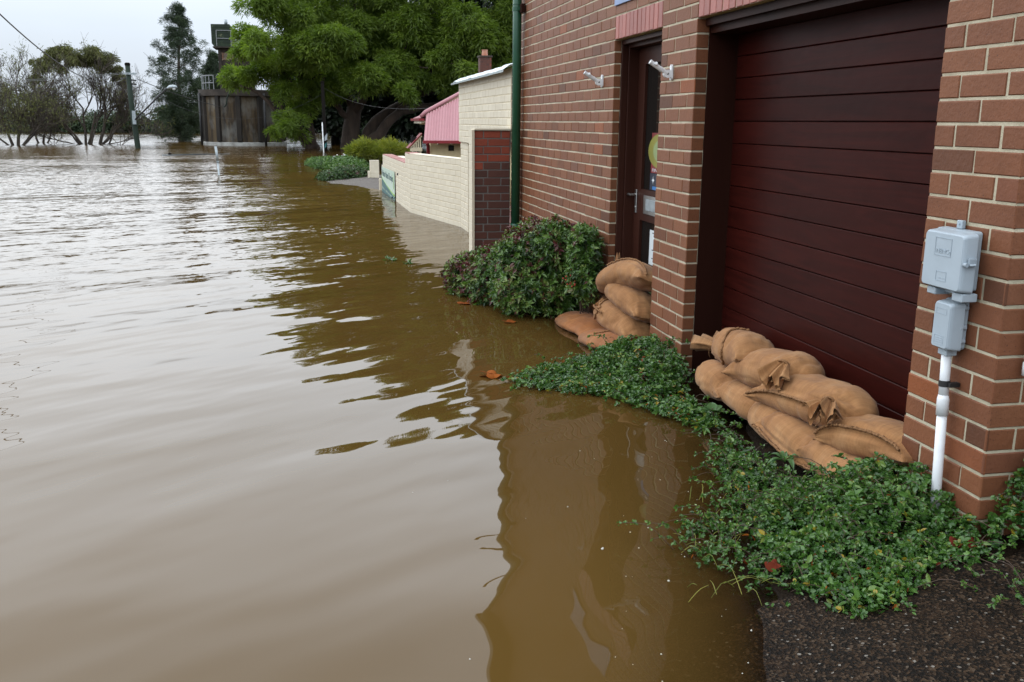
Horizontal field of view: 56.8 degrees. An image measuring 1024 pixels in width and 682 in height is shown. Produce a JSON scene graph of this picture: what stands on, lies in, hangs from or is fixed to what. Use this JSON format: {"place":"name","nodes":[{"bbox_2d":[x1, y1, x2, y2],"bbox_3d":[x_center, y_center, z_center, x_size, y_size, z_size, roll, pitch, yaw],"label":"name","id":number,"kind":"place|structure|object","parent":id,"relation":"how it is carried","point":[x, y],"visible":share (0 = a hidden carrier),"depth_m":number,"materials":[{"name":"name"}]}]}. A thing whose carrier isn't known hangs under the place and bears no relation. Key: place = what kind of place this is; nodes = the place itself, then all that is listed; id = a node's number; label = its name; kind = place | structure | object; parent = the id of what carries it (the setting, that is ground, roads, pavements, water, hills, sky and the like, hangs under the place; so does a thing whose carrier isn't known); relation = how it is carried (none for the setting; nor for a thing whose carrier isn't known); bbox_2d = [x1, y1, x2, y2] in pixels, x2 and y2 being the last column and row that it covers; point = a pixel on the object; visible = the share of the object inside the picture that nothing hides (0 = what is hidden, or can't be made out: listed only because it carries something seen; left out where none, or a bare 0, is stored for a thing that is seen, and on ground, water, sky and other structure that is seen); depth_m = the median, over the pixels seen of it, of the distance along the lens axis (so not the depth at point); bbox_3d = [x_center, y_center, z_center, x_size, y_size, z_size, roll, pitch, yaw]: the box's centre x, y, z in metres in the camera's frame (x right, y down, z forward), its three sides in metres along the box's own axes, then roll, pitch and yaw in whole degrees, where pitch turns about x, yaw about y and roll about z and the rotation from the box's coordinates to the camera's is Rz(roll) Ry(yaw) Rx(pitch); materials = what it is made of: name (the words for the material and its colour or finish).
{"place":"outdoors","nodes":[
{"label":"outdoors","id":0,"kind":"place"},
{"bbox_2d":[0,0,408,119],"label":"sky","id":1,"kind":"structure","parent":0,"point":[127,27],"materials":[{"name":"white"}]},
{"bbox_2d":[0,129,696,681],"bbox_3d":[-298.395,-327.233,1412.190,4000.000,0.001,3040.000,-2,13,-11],"label":"water","id":2,"kind":"structure","parent":0,"point":[224,393],"depth_m":4.59,"materials":[{"name":"brown liquid"}]},
{"bbox_2d":[162,153,209,155],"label":"street sign","id":3,"kind":"object","parent":2,"relation":"on","point":[169,154],"visible":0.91,"depth_m":42.69,"materials":[{"name":"metal"}]},
{"bbox_2d":[322,122,323,152],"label":"marker post","id":4,"kind":"object","parent":2,"relation":"in","point":[322,137],"visible":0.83,"depth_m":47.88,"materials":[{"name":"white paint"}]},
{"bbox_2d":[304,154,371,170],"bbox_3d":[-5.718,-5.888,31.729,2.538,0.854,9.922,-2,13,-11],"label":"hedge","id":5,"kind":"object","parent":2,"relation":"in","point":[324,162],"visible":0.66,"depth_m":30.62,"materials":[{"name":"green plant"}]},
{"bbox_2d":[382,255,396,261],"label":"floating sprig","id":6,"kind":"object","parent":2,"relation":"on","point":[387,257],"visible":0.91,"depth_m":11.03,"materials":[{"name":"green plant"}]},
{"bbox_2d":[481,370,499,378],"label":"fallen leaf","id":7,"kind":"object","parent":2,"relation":"on","point":[491,374],"visible":1,"depth_m":6.00,"materials":[{"name":"orange plant"}]},
{"bbox_2d":[438,213,605,341],"bbox_3d":[0.075,-0.666,8.346,0.919,1.011,2.396,-5,14,-24],"label":"bush","id":8,"kind":"object","parent":2,"relation":"in","point":[547,266],"visible":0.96,"depth_m":7.80,"materials":[{"name":"green plant"}]},
{"bbox_2d":[555,311,603,335],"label":"sandbag","id":9,"kind":"object","parent":2,"relation":"on","point":[577,323],"visible":0.47,"depth_m":7.38,"materials":[{"name":"fabric"}]},
{"bbox_2d":[591,294,606,309],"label":"sandbag","id":10,"kind":"object","parent":9,"relation":"on","point":[604,296],"visible":0.05,"depth_m":7.60,"materials":[{"name":"fabric"}]},
{"bbox_2d":[412,423,751,681],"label":"foam bubbles","id":11,"kind":"object","parent":2,"relation":"on","point":[602,548],"visible":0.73,"depth_m":3.60},
{"bbox_2d":[578,328,631,348],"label":"sandbag","id":12,"kind":"object","parent":2,"relation":"on","point":[585,340],"visible":0.41,"depth_m":6.84,"materials":[{"name":"fabric"}]},
{"bbox_2d":[593,297,650,338],"bbox_3d":[0.794,-0.173,7.024,0.319,0.239,0.785,-4,14,-18],"label":"sandbag","id":13,"kind":"object","parent":12,"relation":"on","point":[610,315],"visible":0.76,"depth_m":6.82,"materials":[{"name":"fabric"}]},
{"bbox_2d":[604,283,651,322],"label":"sandbag","id":14,"kind":"object","parent":13,"relation":"on","point":[633,303],"visible":0.69,"depth_m":6.73,"materials":[{"name":"fabric"}]},
{"bbox_2d":[596,252,652,293],"bbox_3d":[0.879,-0.454,6.952,0.307,0.338,0.787,-5,14,-21],"label":"sandbag","id":15,"kind":"object","parent":14,"relation":"on","point":[634,273],"visible":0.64,"depth_m":6.80,"materials":[{"name":"fabric"}]},
{"bbox_2d":[500,332,743,435],"bbox_3d":[0.575,0.149,5.783,1.232,0.318,1.980,-2,13,-11],"label":"ground cover","id":16,"kind":"object","parent":2,"relation":"on","point":[650,356],"visible":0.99,"depth_m":5.75,"materials":[{"name":"green plant"}]},
{"bbox_2d":[327,175,381,189],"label":"gravel shore","id":17,"kind":"structure","parent":0,"point":[367,182],"depth_m":24.44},
{"bbox_2d":[314,164,368,180],"bbox_3d":[-4.758,-4.596,26.533,1.566,0.691,2.477,-2,13,-11],"label":"hedge","id":18,"kind":"object","parent":17,"relation":"on","point":[349,171],"visible":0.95,"depth_m":25.66,"materials":[{"name":"green plant"}]},
{"bbox_2d":[369,160,378,177],"bbox_3d":[-3.715,-4.401,25.586,0.241,0.955,0.231,-2,13,-11],"label":"gate post","id":19,"kind":"object","parent":17,"relation":"on","point":[374,168],"visible":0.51,"depth_m":25.42,"materials":[{"name":"beige paint"}]},
{"bbox_2d":[379,178,381,189],"bbox_3d":[-3.092,-3.487,22.289,0.065,0.670,0.080,-2,13,-11],"label":"gate post","id":20,"kind":"object","parent":17,"relation":"on","point":[380,183],"visible":0.42,"depth_m":22.21,"materials":[{"name":"beige paint"}]},
{"bbox_2d":[510,198,1023,634],"bbox_3d":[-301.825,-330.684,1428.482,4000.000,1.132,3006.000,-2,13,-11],"label":"ground","id":21,"kind":"structure","parent":0,"point":[731,605],"depth_m":3.54,"materials":[{"name":"soil"}]},
{"bbox_2d":[0,49,37,137],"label":"gum tree","id":22,"kind":"object","parent":21,"relation":"on","point":[7,106],"visible":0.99,"depth_m":53.79,"materials":[{"name":"green plant"}]},
{"bbox_2d":[0,69,80,142],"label":"gum tree","id":23,"kind":"object","parent":21,"relation":"on","point":[43,139],"visible":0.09,"depth_m":61.08,"materials":[{"name":"green plant"}]},
{"bbox_2d":[0,38,97,144],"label":"gum tree","id":24,"kind":"object","parent":21,"relation":"on","point":[40,106],"visible":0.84,"depth_m":55.91,"materials":[{"name":"grey plant"}]},
{"bbox_2d":[35,121,62,142],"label":"bare bush","id":25,"kind":"object","parent":21,"relation":"on","point":[61,138],"visible":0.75,"depth_m":59.98,"materials":[{"name":"grey plant"}]},
{"bbox_2d":[7,31,174,143],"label":"gum tree","id":26,"kind":"object","parent":21,"relation":"on","point":[97,60],"visible":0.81,"depth_m":59.14,"materials":[{"name":"green plant"}]},
{"bbox_2d":[100,127,132,144],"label":"bare bush","id":27,"kind":"object","parent":21,"relation":"on","point":[131,133],"visible":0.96,"depth_m":57.93,"materials":[{"name":"grey plant"}]},
{"bbox_2d":[120,62,176,147],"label":"power pole","id":28,"kind":"object","parent":21,"relation":"on","point":[129,80],"visible":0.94,"depth_m":51.58,"materials":[{"name":"wood"}]},
{"bbox_2d":[0,14,122,83],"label":"overhead wire","id":29,"kind":"object","parent":28,"relation":"attached to","point":[48,55],"visible":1,"depth_m":28.29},
{"bbox_2d":[2,72,123,80],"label":"overhead wire","id":30,"kind":"object","parent":28,"relation":"attached to","point":[51,78],"visible":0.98,"depth_m":47.11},
{"bbox_2d":[15,73,128,81],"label":"overhead wire","id":31,"kind":"object","parent":28,"relation":"attached to","point":[68,78],"visible":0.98,"depth_m":47.75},
{"bbox_2d":[138,79,219,106],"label":"overhead wire","id":32,"kind":"object","parent":28,"relation":"attached to","point":[178,94],"visible":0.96,"depth_m":53.95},
{"bbox_2d":[145,1,208,141],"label":"casuarina tree","id":33,"kind":"object","parent":21,"relation":"on","point":[184,121],"visible":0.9,"depth_m":67.48,"materials":[{"name":"green plant"}]},
{"bbox_2d":[191,48,219,135],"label":"conifer tree","id":34,"kind":"object","parent":21,"relation":"on","point":[210,66],"visible":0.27,"depth_m":75.33,"materials":[{"name":"green plant"}]},
{"bbox_2d":[214,146,219,174],"bbox_3d":[-8.650,-4.814,27.922,0.196,1.826,0.086,9,15,32],"label":"sign post","id":35,"kind":"object","parent":21,"relation":"on","point":[216,154],"visible":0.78,"depth_m":27.78,"materials":[{"name":"metal"}]},
{"bbox_2d":[198,20,286,145],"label":"wooden shed","id":36,"kind":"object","parent":21,"relation":"on","point":[239,126],"visible":0.51,"depth_m":59.15,"materials":[{"name":"paint"}]},
{"bbox_2d":[216,0,319,148],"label":"jacaranda tree","id":37,"kind":"object","parent":21,"relation":"on","point":[254,44],"visible":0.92,"depth_m":50.09,"materials":[{"name":"green plant"}]},
{"bbox_2d":[272,45,370,143],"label":"dark tree","id":38,"kind":"object","parent":21,"relation":"on","point":[334,121],"visible":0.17,"depth_m":63.39,"materials":[{"name":"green plant"}]},
{"bbox_2d":[321,81,327,151],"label":"dark pole","id":39,"kind":"object","parent":21,"relation":"on","point":[323,115],"visible":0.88,"depth_m":49.14,"materials":[{"name":"metal"}]},
{"bbox_2d":[139,84,318,118],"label":"overhead wire","id":40,"kind":"object","parent":39,"relation":"attached to","point":[226,118],"visible":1,"depth_m":50.67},
{"bbox_2d":[340,135,410,168],"bbox_3d":[-4.559,-6.276,32.105,1.814,1.495,2.956,13,18,43],"label":"shrub","id":41,"kind":"object","parent":21,"relation":"on","point":[367,149],"visible":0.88,"depth_m":31.50,"materials":[{"name":"green plant"}]},
{"bbox_2d":[331,0,431,143],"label":"dark tree","id":42,"kind":"object","parent":21,"relation":"on","point":[402,127],"visible":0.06,"depth_m":63.51,"materials":[{"name":"green plant"}]},
{"bbox_2d":[276,0,512,147],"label":"jacaranda tree","id":43,"kind":"object","parent":21,"relation":"on","point":[353,47],"visible":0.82,"depth_m":51.66,"materials":[{"name":"green plant"}]},
{"bbox_2d":[383,152,460,226],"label":"garden wall","id":44,"kind":"structure","parent":21,"relation":"on","point":[428,185],"depth_m":15.84,"materials":[{"name":"beige paint"}]},
{"bbox_2d":[382,167,394,200],"bbox_3d":[-2.710,-3.439,20.640,0.009,0.645,2.960,-2,13,-12],"label":"sign board","id":45,"kind":"object","parent":44,"relation":"attached to","point":[388,183],"visible":0.98,"depth_m":20.43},
{"bbox_2d":[389,0,497,118],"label":"dark tree","id":46,"kind":"object","parent":21,"relation":"on","point":[433,97],"visible":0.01,"depth_m":62.47,"materials":[{"name":"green plant"}]},
{"bbox_2d":[406,50,511,195],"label":"cottage","id":47,"kind":"structure","parent":21,"relation":"on","point":[441,133],"depth_m":26.22,"materials":[{"name":"brick"}]},
{"bbox_2d":[451,63,511,231],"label":"tall wall","id":48,"kind":"structure","parent":21,"relation":"on","point":[485,99],"depth_m":12.32,"materials":[{"name":"beige paint"}]},
{"bbox_2d":[469,128,510,251],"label":"brick pier","id":49,"kind":"structure","parent":21,"relation":"on","point":[489,185],"depth_m":10.61,"materials":[{"name":"brown brick"}]},
{"bbox_2d":[701,402,725,429],"bbox_3d":[1.095,0.414,5.112,0.126,0.133,0.110,8,15,29],"label":"weed","id":50,"kind":"object","parent":21,"relation":"on","point":[713,407],"visible":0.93,"depth_m":5.11,"materials":[{"name":"green plant"}]},
{"bbox_2d":[695,360,734,400],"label":"sandbag","id":51,"kind":"object","parent":21,"relation":"on","point":[710,377],"visible":0.53,"depth_m":5.34,"materials":[{"name":"fabric"}]},
{"bbox_2d":[690,327,774,365],"bbox_3d":[1.269,0.038,5.439,0.331,0.261,0.875,-2,13,-11],"label":"sandbag","id":52,"kind":"object","parent":51,"relation":"on","point":[727,346],"visible":0.75,"depth_m":5.27,"materials":[{"name":"fabric"}]},
{"bbox_2d":[616,476,838,607],"bbox_3d":[0.761,0.739,3.649,0.716,0.132,1.123,1,13,3],"label":"ground cover","id":53,"kind":"object","parent":21,"relation":"on","point":[722,528],"visible":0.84,"depth_m":3.64,"materials":[{"name":"green plant"}]},
{"bbox_2d":[683,425,773,464],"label":"dead twigs","id":54,"kind":"object","parent":21,"relation":"on","point":[722,435],"visible":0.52,"depth_m":4.90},
{"bbox_2d":[674,480,790,604],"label":"grass","id":55,"kind":"structure","parent":21,"relation":"on","point":[735,558],"depth_m":3.33,"materials":[{"name":"green plant"}]},
{"bbox_2d":[712,379,755,420],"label":"sandbag","id":56,"kind":"object","parent":21,"relation":"on","point":[731,392],"visible":0.45,"depth_m":5.02,"materials":[{"name":"fabric"}]},
{"bbox_2d":[721,348,825,389],"bbox_3d":[1.331,0.153,4.869,0.409,0.265,0.759,-2,13,-11],"label":"sandbag","id":57,"kind":"object","parent":56,"relation":"on","point":[767,368],"visible":0.81,"depth_m":4.68,"materials":[{"name":"fabric"}]},
{"bbox_2d":[681,420,799,505],"bbox_3d":[1.047,0.559,4.374,0.496,0.152,1.176,2,13,6],"label":"ground cover","id":58,"kind":"object","parent":21,"relation":"on","point":[732,457],"visible":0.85,"depth_m":4.33,"materials":[{"name":"green plant"}]},
{"bbox_2d":[748,402,777,440],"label":"sandbag","id":59,"kind":"object","parent":21,"relation":"on","point":[758,411],"visible":0.27,"depth_m":4.71,"materials":[{"name":"fabric"}]},
{"bbox_2d":[743,374,878,428],"bbox_3d":[1.398,0.269,4.457,0.394,0.237,0.859,-2,13,-11],"label":"sandbag","id":60,"kind":"object","parent":59,"relation":"on","point":[817,399],"visible":0.81,"depth_m":4.27,"materials":[{"name":"fabric"}]},
{"bbox_2d":[510,0,1023,541],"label":"brick building","id":61,"kind":"structure","parent":21,"relation":"on","point":[794,174],"depth_m":4.86,"materials":[{"name":"red brick"}]},
{"bbox_2d":[583,71,602,86],"bbox_3d":[0.638,-2.056,7.427,0.160,0.126,0.047,-2,13,-11],"label":"flagpole bracket","id":62,"kind":"object","parent":61,"relation":"attached to","point":[598,82],"visible":1,"depth_m":7.43,"materials":[{"name":"white metal"}]},
{"bbox_2d":[615,0,630,5],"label":"sign plate","id":63,"kind":"object","parent":61,"relation":"attached to","point":[618,2],"visible":1,"depth_m":6.93,"materials":[{"name":"white ceramic"}]},
{"bbox_2d":[627,44,661,265],"bbox_3d":[1.033,-0.970,6.977,0.107,2.328,0.997,-2,13,-11],"label":"entrance door","id":64,"kind":"structure","parent":61,"relation":"in","point":[648,109],"depth_m":7.12,"materials":[{"name":"brown glass"}]},
{"bbox_2d":[648,59,672,79],"bbox_3d":[0.942,-1.716,5.989,0.160,0.126,0.047,-2,13,-11],"label":"flagpole bracket","id":65,"kind":"object","parent":61,"relation":"attached to","point":[667,73],"visible":1,"depth_m":5.99,"materials":[{"name":"white metal"}]},
{"bbox_2d":[721,0,949,421],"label":"garage door","id":66,"kind":"structure","parent":61,"relation":"in","point":[837,283],"depth_m":4.65,"materials":[{"name":"brown metal"}]},
{"bbox_2d":[929,355,959,534],"bbox_3d":[1.580,0.408,3.484,0.060,0.728,0.077,-2,13,-11],"label":"conduit","id":67,"kind":"object","parent":61,"relation":"attached to","point":[945,383],"visible":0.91,"depth_m":3.45,"materials":[{"name":"white plastic"}]},
{"bbox_2d":[931,297,968,355],"bbox_3d":[1.567,-0.050,3.396,0.082,0.204,0.120,-2,13,-11],"label":"utility box","id":68,"kind":"object","parent":61,"relation":"attached to","point":[949,326],"visible":0.96,"depth_m":3.35,"materials":[{"name":"grey plastic"}]},
{"bbox_2d":[922,220,982,302],"bbox_3d":[1.565,-0.286,3.346,0.091,0.272,0.264,-2,13,-11],"label":"utility box","id":69,"kind":"object","parent":61,"relation":"attached to","point":[951,261],"visible":1,"depth_m":3.30,"materials":[{"name":"grey plastic"}]},
{"bbox_2d":[767,451,797,470],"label":"weed","id":70,"kind":"object","parent":21,"relation":"on","point":[782,454],"visible":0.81,"depth_m":4.30,"materials":[{"name":"green plant"}]},
{"bbox_2d":[751,411,819,473],"bbox_3d":[1.355,0.464,4.408,0.253,0.190,0.618,-2,13,-11],"label":"sandbag","id":71,"kind":"object","parent":21,"relation":"on","point":[779,431],"visible":0.51,"depth_m":4.40,"materials":[{"name":"fabric"}]},
{"bbox_2d":[796,440,888,491],"bbox_3d":[1.434,0.551,4.033,0.256,0.188,0.554,-2,13,-11],"label":"sandbag","id":72,"kind":"object","parent":21,"relation":"on","point":[818,452],"visible":0.31,"depth_m":4.07,"materials":[{"name":"fabric"}]},
{"bbox_2d":[813,414,913,465],"bbox_3d":[1.543,0.423,3.979,0.299,0.194,0.605,-6,14,-25],"label":"sandbag","id":73,"kind":"object","parent":72,"relation":"on","point":[866,435],"visible":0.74,"depth_m":3.92,"materials":[{"name":"fabric"}]},
{"bbox_2d":[711,451,1023,618],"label":"ground cover","id":74,"kind":"object","parent":21,"relation":"on","point":[828,516],"visible":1,"depth_m":3.38,"materials":[{"name":"green plant"}]},
{"bbox_2d":[764,559,783,571],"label":"fallen leaf","id":75,"kind":"object","parent":74,"relation":"on","point":[772,564],"visible":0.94,"depth_m":3.37,"materials":[{"name":"red plant"}]},
{"bbox_2d":[949,536,976,548],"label":"fallen leaf","id":76,"kind":"object","parent":74,"relation":"on","point":[951,538],"visible":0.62,"depth_m":3.29,"materials":[{"name":"brown plant"}]},
{"bbox_2d":[694,547,1023,681],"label":"driveway","id":77,"kind":"structure","parent":0,"point":[952,631],"depth_m":2.87,"materials":[{"name":"grey asphalt"}]},
{"bbox_2d":[982,550,1023,614],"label":"ground cover","id":78,"kind":"object","parent":77,"relation":"on","point":[1016,581],"visible":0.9,"depth_m":2.96,"materials":[{"name":"green plant"}]},
{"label":"far bank","id":79,"kind":"structure","parent":0,"visible":0},
{"bbox_2d":[0,102,369,132],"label":"woods","id":80,"kind":"object","parent":79,"relation":"on","point":[76,126],"visible":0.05,"depth_m":110.44,"materials":[{"name":"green plant"}]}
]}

